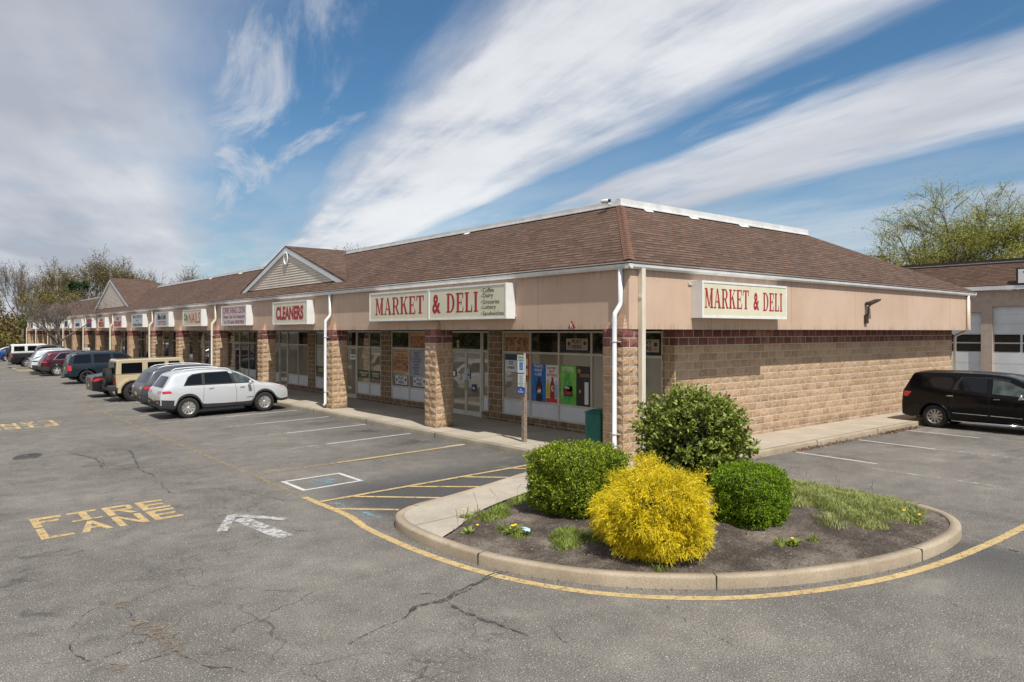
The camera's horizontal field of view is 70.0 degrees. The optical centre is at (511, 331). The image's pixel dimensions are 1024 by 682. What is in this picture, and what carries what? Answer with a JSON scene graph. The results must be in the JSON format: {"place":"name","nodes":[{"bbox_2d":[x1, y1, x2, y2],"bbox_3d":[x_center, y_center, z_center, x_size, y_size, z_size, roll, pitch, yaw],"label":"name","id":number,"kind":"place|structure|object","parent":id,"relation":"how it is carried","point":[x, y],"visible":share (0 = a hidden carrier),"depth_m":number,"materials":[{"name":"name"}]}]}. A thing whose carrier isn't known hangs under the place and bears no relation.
{"place":"outdoors","nodes":[
{"label":"outdoors","id":0,"kind":"place"},
{"bbox_2d":[277,388,584,449],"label":"front pavement","id":1,"kind":"structure","parent":0,"point":[494,431],"depth_m":22.44,"materials":[{"name":"concrete"}]},
{"bbox_2d":[517,353,526,441],"bbox_3d":[0.269,1.691,18.746,0.120,2.270,0.322,0,0,-39],"label":"sign post","id":2,"kind":"object","parent":1,"relation":"on","point":[522,383],"visible":1,"depth_m":18.68,"materials":[{"name":"brown wood"}]},
{"bbox_2d":[584,408,602,444],"bbox_3d":[2.000,2.306,16.831,0.460,1.040,0.530,0,0,-39],"label":"waste bin","id":3,"kind":"object","parent":1,"relation":"on","point":[594,424],"visible":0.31,"depth_m":16.67,"materials":[{"name":"green metal"}]},
{"bbox_2d":[0,360,1023,681],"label":"parking lot","id":4,"kind":"structure","parent":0,"point":[316,594],"depth_m":9.03,"materials":[{"name":"grey asphalt"}]},
{"bbox_2d":[11,367,32,371],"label":"island kerb","id":5,"kind":"structure","parent":4,"relation":"on","point":[16,370],"depth_m":56.08,"materials":[{"name":"concrete"}]},
{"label":"far island soil","id":6,"kind":"structure","parent":5,"relation":"in","visible":0},
{"bbox_2d":[9,285,106,347],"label":"bare tree","id":7,"kind":"object","parent":6,"relation":"on","point":[57,341],"visible":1,"depth_m":59.01,"materials":[{"name":"grey plant"}]},
{"bbox_2d":[6,344,45,358],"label":"white off roader","id":8,"kind":"object","parent":4,"relation":"on","point":[19,348],"visible":0.19,"depth_m":67.49,"materials":[{"name":"white paint"}]},
{"bbox_2d":[0,420,58,429],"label":"upside down fire lane lettering","id":9,"kind":"object","parent":4,"relation":"on","point":[31,426],"visible":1,"depth_m":24.47,"materials":[{"name":"yellow paint"}]},
{"bbox_2d":[6,345,64,366],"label":"pickup truck","id":10,"kind":"object","parent":4,"relation":"on","point":[18,359],"visible":0.44,"depth_m":61.27,"materials":[{"name":"black paint"}]},
{"bbox_2d":[28,353,56,373],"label":"white crossover","id":11,"kind":"object","parent":4,"relation":"on","point":[33,364],"visible":0.24,"depth_m":51.64,"materials":[{"name":"white paint"}]},
{"bbox_2d":[28,348,70,362],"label":"silver crossover","id":12,"kind":"object","parent":4,"relation":"on","point":[38,353],"visible":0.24,"depth_m":54.44,"materials":[{"name":"grey paint"}]},
{"bbox_2d":[38,350,87,375],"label":"maroon crossover","id":13,"kind":"object","parent":4,"relation":"on","point":[48,361],"visible":0.46,"depth_m":49.98,"materials":[{"name":"red paint"}]},
{"bbox_2d":[60,350,131,383],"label":"navy suv","id":14,"kind":"object","parent":4,"relation":"on","point":[76,364],"visible":0.52,"depth_m":42.60,"materials":[{"name":"grey paint"}]},
{"bbox_2d":[86,372,117,396],"bbox_3d":[-17.891,2.305,35.697,4.867,1.446,2.260,-2,1,-39],"label":"black saloon","id":15,"kind":"object","parent":4,"relation":"on","point":[94,382],"visible":0.15,"depth_m":33.73,"materials":[{"name":"black paint"}]},
{"bbox_2d":[29,499,182,539],"bbox_3d":[-6.864,3.154,12.398,2.060,0.045,1.560,0,0,-39],"label":"fire lane lettering","id":16,"kind":"object","parent":4,"relation":"on","point":[107,511],"visible":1,"depth_m":12.38,"materials":[{"name":"yellow paint"}]},
{"bbox_2d":[82,462,192,672],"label":"sandy dirt patches","id":17,"kind":"object","parent":4,"relation":"on","point":[174,645],"visible":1,"depth_m":7.65,"materials":[{"name":"beige sand"}]},
{"bbox_2d":[102,356,185,400],"bbox_3d":[-15.991,2.111,33.440,4.705,1.848,2.040,-2,1,-39],"label":"tan off roader","id":18,"kind":"object","parent":4,"relation":"on","point":[120,376],"visible":0.48,"depth_m":31.90,"materials":[{"name":"beige paint"}]},
{"bbox_2d":[121,362,141,373],"bbox_3d":[-16.609,1.607,31.956,0.840,0.460,0.012,-2,1,-39],"label":"window","id":19,"kind":"structure","parent":18,"relation":"in","point":[126,368],"depth_m":31.95,"materials":[{"name":"black glass"}]},
{"bbox_2d":[131,363,254,407],"bbox_3d":[-12.542,2.141,29.440,4.737,1.767,2.260,-2,1,-39],"label":"dark grey suv","id":20,"kind":"object","parent":4,"relation":"on","point":[145,381],"visible":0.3,"depth_m":27.93,"materials":[{"name":"grey paint"}]},
{"bbox_2d":[148,366,287,417],"bbox_3d":[-10.867,2.164,27.231,4.607,1.724,2.260,-2,1,-39],"label":"white suv","id":21,"kind":"object","parent":4,"relation":"on","point":[189,393],"visible":1,"depth_m":26.23,"materials":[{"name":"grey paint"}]},
{"bbox_2d":[22,377,461,496],"bbox_3d":[-17.273,3.030,34.341,5.626,0.122,48.980,0,0,-39],"label":"faded yellow line","id":22,"kind":"object","parent":4,"relation":"on","point":[270,482],"visible":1,"depth_m":17.88,"materials":[{"name":"paint"}]},
{"bbox_2d":[216,513,292,537],"bbox_3d":[-4.095,3.115,11.760,1.833,0.026,1.010,0,0,21],"label":"faded white arrow","id":23,"kind":"object","parent":4,"relation":"on","point":[241,521],"visible":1,"depth_m":11.81,"materials":[{"name":"paint"}]},
{"bbox_2d":[281,473,363,490],"bbox_3d":[-3.889,3.072,14.992,1.310,0.028,1.120,0,0,-39],"label":"accessible bay outline","id":24,"kind":"object","parent":4,"relation":"on","point":[292,485],"visible":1,"depth_m":14.91,"materials":[{"name":"white paint"}]},
{"bbox_2d":[337,444,464,462],"bbox_3d":[-2.642,3.005,18.053,3.600,0.076,0.130,0,0,-39],"label":"accessible bay line","id":25,"kind":"object","parent":4,"relation":"on","point":[399,453],"visible":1,"depth_m":17.93,"materials":[{"name":"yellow paint"}]},
{"bbox_2d":[273,401,533,456],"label":"front kerb","id":26,"kind":"structure","parent":4,"relation":"on","point":[476,442],"depth_m":21.14,"materials":[{"name":"concrete"}]},
{"bbox_2d":[349,571,526,643],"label":"sealed cracks","id":27,"kind":"object","parent":4,"relation":"on","point":[456,607],"visible":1,"depth_m":8.25,"materials":[{"name":"black asphalt"}]},
{"bbox_2d":[26,198,976,461],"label":"shop building","id":28,"kind":"structure","parent":4,"relation":"on","point":[610,282],"depth_m":22.23,"materials":[{"name":"pink paint"}]},
{"bbox_2d":[74,319,84,327],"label":"shop sign","id":29,"kind":"object","parent":28,"relation":"attached to","point":[77,323],"visible":0.91,"depth_m":66.61,"materials":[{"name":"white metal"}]},
{"bbox_2d":[86,318,95,327],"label":"shop sign","id":30,"kind":"object","parent":28,"relation":"attached to","point":[91,324],"visible":0.92,"depth_m":61.80,"materials":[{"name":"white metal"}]},
{"bbox_2d":[98,317,108,327],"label":"shop sign","id":31,"kind":"object","parent":28,"relation":"attached to","point":[103,322],"visible":1,"depth_m":57.88,"materials":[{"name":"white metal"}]},
{"bbox_2d":[113,316,126,327],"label":"shop sign","id":32,"kind":"object","parent":28,"relation":"attached to","point":[119,321],"visible":1,"depth_m":53.43,"materials":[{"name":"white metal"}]},
{"bbox_2d":[132,314,147,326],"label":"shop sign","id":33,"kind":"object","parent":28,"relation":"attached to","point":[139,320],"visible":1,"depth_m":48.51,"materials":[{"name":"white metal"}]},
{"bbox_2d":[141,331,147,356],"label":"window","id":34,"kind":"structure","parent":28,"relation":"in","point":[144,334],"depth_m":58.79,"materials":[{"name":"glass"}]},
{"bbox_2d":[155,312,174,326],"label":"shop sign","id":35,"kind":"object","parent":28,"relation":"attached to","point":[164,319],"visible":1,"depth_m":43.87,"materials":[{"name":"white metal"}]},
{"bbox_2d":[162,331,168,356],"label":"window","id":36,"kind":"structure","parent":28,"relation":"in","point":[165,334],"depth_m":53.91,"materials":[{"name":"glass"}]},
{"bbox_2d":[190,331,192,363],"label":"window","id":37,"kind":"structure","parent":28,"relation":"in","point":[191,332],"depth_m":48.88,"materials":[{"name":"glass"}]},
{"bbox_2d":[183,309,206,325],"bbox_3d":[-17.211,-0.724,39.680,0.316,0.900,3.500,0,0,-39],"label":"shop sign","id":38,"kind":"object","parent":28,"relation":"attached to","point":[195,317],"visible":1,"depth_m":39.08,"materials":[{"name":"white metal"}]},
{"bbox_2d":[198,331,203,363],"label":"window","id":39,"kind":"structure","parent":28,"relation":"in","point":[200,333],"depth_m":47.19,"materials":[{"name":"glass"}]},
{"bbox_2d":[228,331,233,369],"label":"window","id":40,"kind":"structure","parent":28,"relation":"in","point":[230,333],"depth_m":42.75,"materials":[{"name":"glass"}]},
{"bbox_2d":[221,305,252,325],"bbox_3d":[-13.012,-0.739,34.556,0.316,0.930,3.550,0,0,-39],"label":"shop sign","id":41,"kind":"object","parent":28,"relation":"attached to","point":[236,315],"visible":1,"depth_m":34.07,"materials":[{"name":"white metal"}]},
{"bbox_2d":[240,331,255,378],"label":"window","id":42,"kind":"structure","parent":28,"relation":"in","point":[247,338],"depth_m":40.47,"materials":[{"name":"glass"}]},
{"bbox_2d":[276,331,278,381],"bbox_3d":[-12.543,1.296,38.063,0.092,2.602,2.420,0,0,-39],"label":"window","id":43,"kind":"structure","parent":28,"relation":"in","point":[277,332],"depth_m":37.37,"materials":[{"name":"glass"}]},
{"bbox_2d":[273,300,314,324],"bbox_3d":[-8.828,-0.739,29.451,0.316,0.930,3.550,0,0,-39],"label":"shop sign","id":44,"kind":"object","parent":28,"relation":"attached to","point":[294,312],"visible":1,"depth_m":28.95,"materials":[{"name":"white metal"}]},
{"bbox_2d":[288,331,307,385],"bbox_3d":[-10.318,1.296,35.348,0.092,2.602,2.440,0,0,-39],"label":"window","id":45,"kind":"structure","parent":28,"relation":"in","point":[297,340],"depth_m":35.28,"materials":[{"name":"glass"}]},
{"bbox_2d":[315,331,323,388],"bbox_3d":[-8.096,1.296,32.637,0.092,2.602,3.050,0,0,-39],"label":"window","id":46,"kind":"structure","parent":28,"relation":"in","point":[319,335],"depth_m":33.51,"materials":[{"name":"glass"}]},
{"bbox_2d":[358,369,368,377],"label":"window poster","id":47,"kind":"object","parent":28,"relation":"attached to","point":[363,373],"depth_m":30.22,"materials":[{"name":"paper"}]},
{"bbox_2d":[357,331,380,396],"bbox_3d":[-5.814,1.296,29.853,0.092,2.602,2.050,0,0,-39],"label":"window","id":48,"kind":"structure","parent":28,"relation":"in","point":[368,342],"depth_m":29.78,"materials":[{"name":"glass"}]},
{"bbox_2d":[370,370,379,379],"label":"window poster","id":49,"kind":"object","parent":28,"relation":"attached to","point":[374,374],"depth_m":29.46,"materials":[{"name":"paper"}]},
{"bbox_2d":[393,349,408,373],"bbox_3d":[-4.246,1.151,27.913,0.006,0.890,1.200,0,0,-39],"label":"window poster","id":50,"kind":"object","parent":28,"relation":"attached to","point":[400,361],"depth_m":27.87,"materials":[{"name":"orange"}]},
{"bbox_2d":[395,375,406,385],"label":"window poster","id":51,"kind":"object","parent":28,"relation":"attached to","point":[400,380],"depth_m":27.87,"materials":[{"name":"white"}]},
{"bbox_2d":[391,331,424,402],"bbox_3d":[-3.849,1.296,27.455,0.092,2.602,2.550,0,0,-39],"label":"window","id":52,"kind":"structure","parent":28,"relation":"in","point":[400,340],"depth_m":27.71,"materials":[{"name":"glass"}]},
{"bbox_2d":[410,350,424,376],"bbox_3d":[-3.446,1.191,26.939,0.004,0.970,1.120,0,0,-39],"label":"window poster","id":53,"kind":"object","parent":28,"relation":"attached to","point":[417,363],"depth_m":26.99,"materials":[{"name":"grey paper"}]},
{"bbox_2d":[410,333,424,347],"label":"window poster","id":54,"kind":"object","parent":28,"relation":"attached to","point":[417,340],"depth_m":26.99,"materials":[{"name":"orange paper"}]},
{"bbox_2d":[413,377,424,387],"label":"window poster","id":55,"kind":"object","parent":28,"relation":"attached to","point":[418,382],"depth_m":26.93,"materials":[{"name":"white"}]},
{"bbox_2d":[369,282,516,321],"bbox_3d":[-2.317,-0.784,21.503,0.320,0.920,7.300,0,0,-39],"label":"shop sign","id":56,"kind":"object","parent":28,"relation":"attached to","point":[486,301],"visible":1,"depth_m":20.67,"materials":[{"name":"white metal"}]},
{"bbox_2d":[482,331,487,411],"bbox_3d":[-0.835,1.296,23.778,0.092,2.602,0.360,0,0,-39],"label":"window","id":57,"kind":"structure","parent":28,"relation":"in","point":[484,333],"depth_m":23.80,"materials":[{"name":"glass"}]},
{"bbox_2d":[505,353,516,371],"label":"window poster","id":58,"kind":"object","parent":28,"relation":"attached to","point":[510,362],"depth_m":22.75,"materials":[{"name":"white paper"}]},
{"bbox_2d":[504,333,528,351],"bbox_3d":[0.147,0.339,22.553,0.006,0.565,1.220,0,0,-39],"label":"window poster","id":59,"kind":"object","parent":28,"relation":"attached to","point":[516,341],"depth_m":22.56,"materials":[{"name":"orange paper"}]},
{"bbox_2d":[518,354,528,379],"bbox_3d":[0.350,1.086,22.306,0.004,0.780,0.540,0,0,-39],"label":"window poster","id":60,"kind":"object","parent":28,"relation":"attached to","point":[527,366],"depth_m":22.16,"materials":[{"name":"red"}]},
{"bbox_2d":[532,364,545,401],"bbox_3d":[0.796,1.536,21.759,0.007,1.100,0.610,0,0,-39],"label":"window poster","id":61,"kind":"object","parent":28,"relation":"attached to","point":[538,382],"depth_m":21.74,"materials":[{"name":"blue paper"}]},
{"bbox_2d":[546,365,557,402],"bbox_3d":[1.157,1.536,21.318,0.008,1.100,0.510,0,0,-39],"label":"window poster","id":62,"kind":"object","parent":28,"relation":"attached to","point":[551,383],"depth_m":21.30,"materials":[{"name":"white"}]},
{"bbox_2d":[561,365,575,404],"bbox_3d":[1.597,1.531,20.781,0.008,1.110,0.640,0,0,-39],"label":"window poster","id":63,"kind":"object","parent":28,"relation":"attached to","point":[568,385],"depth_m":20.77,"materials":[{"name":"green paper"}]},
{"bbox_2d":[566,338,587,350],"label":"window poster","id":64,"kind":"object","parent":28,"relation":"attached to","point":[576,344],"depth_m":20.52,"materials":[{"name":"beige paper"}]},
{"bbox_2d":[502,331,661,424],"bbox_3d":[1.751,1.296,20.622,0.092,2.602,6.380,0,0,-39],"label":"window","id":65,"kind":"structure","parent":28,"relation":"in","point":[545,347],"depth_m":20.95,"materials":[{"name":"glass"}]},
{"bbox_2d":[576,366,589,406],"bbox_3d":[1.982,1.531,20.313,0.007,1.110,0.550,0,0,-39],"label":"window poster","id":66,"kind":"object","parent":28,"relation":"attached to","point":[582,385],"depth_m":20.33,"materials":[{"name":"black paper"}]},
{"bbox_2d":[646,339,658,352],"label":"window poster","id":67,"kind":"object","parent":28,"relation":"attached to","point":[652,345],"depth_m":18.42,"materials":[{"name":"beige paper"}]},
{"bbox_2d":[688,280,786,318],"bbox_3d":[5.691,-0.749,18.227,3.790,0.870,0.316,0,0,-39],"label":"shop sign","id":68,"kind":"object","parent":28,"relation":"attached to","point":[719,299],"visible":1,"depth_m":17.89,"materials":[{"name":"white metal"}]},
{"bbox_2d":[864,299,880,322],"bbox_3d":[11.184,-0.624,22.743,0.500,0.760,0.240,0,0,-13],"label":"wall lamp","id":69,"kind":"object","parent":28,"relation":"attached to","point":[866,316],"visible":1,"depth_m":22.69,"materials":[{"name":"brown metal"}]},
{"bbox_2d":[3,434,1018,674],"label":"open cracks","id":70,"kind":"object","parent":4,"relation":"on","point":[202,573],"visible":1,"depth_m":8.46,"materials":[{"name":"black asphalt"}]},
{"bbox_2d":[35,376,1023,487],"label":"faded bay lines","id":71,"kind":"object","parent":4,"relation":"on","point":[316,445],"visible":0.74,"depth_m":21.17,"materials":[{"name":"white paint"}]},
{"bbox_2d":[211,407,977,463],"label":"white bay lines","id":72,"kind":"object","parent":4,"relation":"on","point":[460,444],"visible":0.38,"depth_m":20.62,"materials":[{"name":"paint"}]},
{"bbox_2d":[302,464,1023,599],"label":"yellow fire line","id":73,"kind":"object","parent":4,"relation":"on","point":[984,545],"visible":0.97,"depth_m":9.41,"materials":[{"name":"paint"}]},
{"bbox_2d":[395,455,961,589],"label":"island kerb","id":74,"kind":"structure","parent":4,"relation":"on","point":[949,538],"depth_m":9.06,"materials":[{"name":"concrete"}]},
{"bbox_2d":[443,485,949,572],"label":"planting soil","id":75,"kind":"structure","parent":74,"relation":"on","point":[543,526],"depth_m":9.83,"materials":[{"name":"brown soil"}]},
{"bbox_2d":[523,438,631,518],"bbox_3d":[1.026,2.286,11.389,1.455,1.193,1.384,0,0,-39],"label":"boxwood","id":76,"kind":"object","parent":75,"relation":"on","point":[566,478],"visible":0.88,"depth_m":10.94,"materials":[{"name":"green plant"}]},
{"bbox_2d":[463,492,818,572],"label":"green weeds","id":77,"kind":"object","parent":75,"relation":"on","point":[562,542],"visible":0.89,"depth_m":10.18,"materials":[{"name":"green plant"}]},
{"bbox_2d":[584,449,720,568],"bbox_3d":[1.834,2.278,9.584,1.726,1.452,1.736,0,0,28],"label":"golden bush","id":78,"kind":"object","parent":75,"relation":"on","point":[646,511],"visible":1,"depth_m":9.12,"materials":[{"name":"yellow plant"}]},
{"bbox_2d":[627,379,762,490],"bbox_3d":[3.153,1.863,12.912,2.270,2.003,2.153,0,0,-39],"label":"tall shrub","id":79,"kind":"object","parent":75,"relation":"on","point":[693,430],"visible":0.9,"depth_m":12.38,"materials":[{"name":"green plant"}]},
{"bbox_2d":[707,457,793,530],"bbox_3d":[3.452,2.368,10.580,1.093,1.066,1.053,0,0,-39],"label":"boxwood","id":80,"kind":"object","parent":75,"relation":"on","point":[751,493],"visible":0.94,"depth_m":10.28,"materials":[{"name":"green plant"}]},
{"bbox_2d":[779,537,802,544],"bbox_3d":[3.706,2.764,9.681,0.319,0.114,0.298,0,0,-39],"label":"dandelion","id":81,"kind":"object","parent":75,"relation":"on","point":[793,540],"visible":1,"depth_m":9.66,"materials":[{"name":"yellow"}]},
{"bbox_2d":[787,476,930,529],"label":"pale weeds","id":82,"kind":"object","parent":75,"relation":"on","point":[839,501],"visible":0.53,"depth_m":11.25,"materials":[{"name":"green plant"}]},
{"bbox_2d":[740,419,925,459],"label":"side kerb","id":83,"kind":"structure","parent":4,"relation":"on","point":[792,446],"depth_m":19.46,"materials":[{"name":"concrete"}]},
{"bbox_2d":[752,425,923,459],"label":"dry leaves","id":84,"kind":"object","parent":4,"relation":"on","point":[888,432],"visible":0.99,"depth_m":20.03,"materials":[{"name":"brown plant"}]},
{"bbox_2d":[902,364,1023,427],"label":"black minivan","id":85,"kind":"object","parent":4,"relation":"on","point":[936,398],"visible":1,"depth_m":21.96,"materials":[{"name":"black paint"}]},
{"bbox_2d":[0,0,1023,325],"label":"sky","id":86,"kind":"structure","parent":0,"point":[222,136],"materials":[{"name":"blue"}]},
{"bbox_2d":[404,455,681,536],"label":"island path","id":87,"kind":"structure","parent":0,"point":[439,518],"depth_m":12.22,"materials":[{"name":"concrete"}]},
{"bbox_2d":[738,411,922,449],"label":"side pavement","id":88,"kind":"structure","parent":0,"point":[784,437],"depth_m":21.07,"materials":[{"name":"concrete"}]},
{"bbox_2d":[901,258,1023,374],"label":"garage building","id":89,"kind":"structure","parent":0,"point":[992,340],"depth_m":38.41,"materials":[{"name":"paint"}]},
{"bbox_2d":[952,312,980,370],"bbox_3d":[23.317,0.986,40.830,0.090,3.980,5.200,0,0,-39],"label":"garage door","id":90,"kind":"structure","parent":89,"relation":"in","point":[968,344],"depth_m":39.23,"materials":[{"name":"white metal"}]},
{"bbox_2d":[993,306,1023,374],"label":"garage door","id":91,"kind":"structure","parent":89,"relation":"in","point":[1008,321],"depth_m":37.85,"materials":[{"name":"white metal"}]},
{"bbox_2d":[1016,267,1023,284],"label":"roof sign","id":92,"kind":"object","parent":89,"relation":"attached to","point":[1019,276],"visible":1,"depth_m":37.03,"materials":[{"name":"white metal"}]},
{"bbox_3d":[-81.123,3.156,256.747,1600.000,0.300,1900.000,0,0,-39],"label":"ground","id":93,"kind":"structure","parent":0,"visible":0},
{"bbox_2d":[0,327,25,347],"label":"understorey","id":94,"kind":"object","parent":93,"relation":"on","point":[2,340],"visible":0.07,"depth_m":123.64,"materials":[{"name":"green plant"}]},
{"bbox_2d":[0,308,26,346],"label":"undergrowth","id":95,"kind":"object","parent":93,"relation":"on","point":[16,328],"visible":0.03,"depth_m":126.77,"materials":[{"name":"green plant"}]},
{"bbox_2d":[0,260,43,343],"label":"deciduous tree","id":96,"kind":"object","parent":93,"relation":"on","point":[18,284],"visible":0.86,"depth_m":124.42,"materials":[{"name":"grey plant"}]},
{"bbox_2d":[17,303,42,326],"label":"tree","id":97,"kind":"object","parent":93,"relation":"on","point":[24,320],"visible":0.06,"depth_m":108.29,"materials":[{"name":"green plant"}]},
{"bbox_2d":[11,281,86,316],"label":"tree","id":98,"kind":"object","parent":93,"relation":"on","point":[47,297],"visible":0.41,"depth_m":116.69,"materials":[{"name":"green plant"}]},
{"bbox_2d":[25,256,93,297],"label":"deciduous tree","id":99,"kind":"object","parent":93,"relation":"on","point":[59,272],"visible":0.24,"depth_m":133.16,"materials":[{"name":"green plant"}]},
{"bbox_2d":[65,280,92,298],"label":"evergreen tree","id":100,"kind":"object","parent":93,"relation":"on","point":[73,284],"visible":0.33,"depth_m":120.82,"materials":[{"name":"green plant"}]},
{"bbox_2d":[31,244,141,296],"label":"deciduous tree","id":101,"kind":"object","parent":93,"relation":"on","point":[102,271],"visible":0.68,"depth_m":130.24,"materials":[{"name":"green plant"}]},
{"bbox_2d":[74,254,142,288],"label":"deciduous tree","id":102,"kind":"object","parent":93,"relation":"on","point":[115,268],"visible":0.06,"depth_m":139.79,"materials":[{"name":"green plant"}]},
{"bbox_2d":[81,256,146,293],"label":"deciduous tree","id":103,"kind":"object","parent":93,"relation":"on","point":[121,274],"visible":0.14,"depth_m":131.45,"materials":[{"name":"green plant"}]},
{"bbox_2d":[121,268,168,284],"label":"deciduous tree","id":104,"kind":"object","parent":93,"relation":"on","point":[152,279],"visible":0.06,"depth_m":144.74,"materials":[{"name":"grey plant"}]},
{"bbox_2d":[158,261,203,284],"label":"deciduous tree","id":105,"kind":"object","parent":93,"relation":"on","point":[188,277],"visible":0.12,"depth_m":140.56,"materials":[{"name":"brown plant"}]},
{"bbox_2d":[870,246,932,265],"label":"deciduous tree","id":106,"kind":"object","parent":93,"relation":"on","point":[895,262],"visible":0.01,"depth_m":75.99,"materials":[{"name":"green plant"}]},
{"bbox_2d":[854,172,1023,265],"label":"deciduous tree","id":107,"kind":"object","parent":93,"relation":"on","point":[966,244],"visible":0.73,"depth_m":69.00,"materials":[{"name":"green plant"}]},
{"bbox_2d":[911,242,1010,290],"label":"deciduous tree","id":108,"kind":"object","parent":93,"relation":"on","point":[957,257],"visible":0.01,"depth_m":76.69,"materials":[{"name":"green plant"}]},
{"bbox_2d":[925,178,1023,290],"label":"deciduous tree","id":109,"kind":"object","parent":93,"relation":"on","point":[1020,254],"visible":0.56,"depth_m":68.43,"materials":[{"name":"green plant"}]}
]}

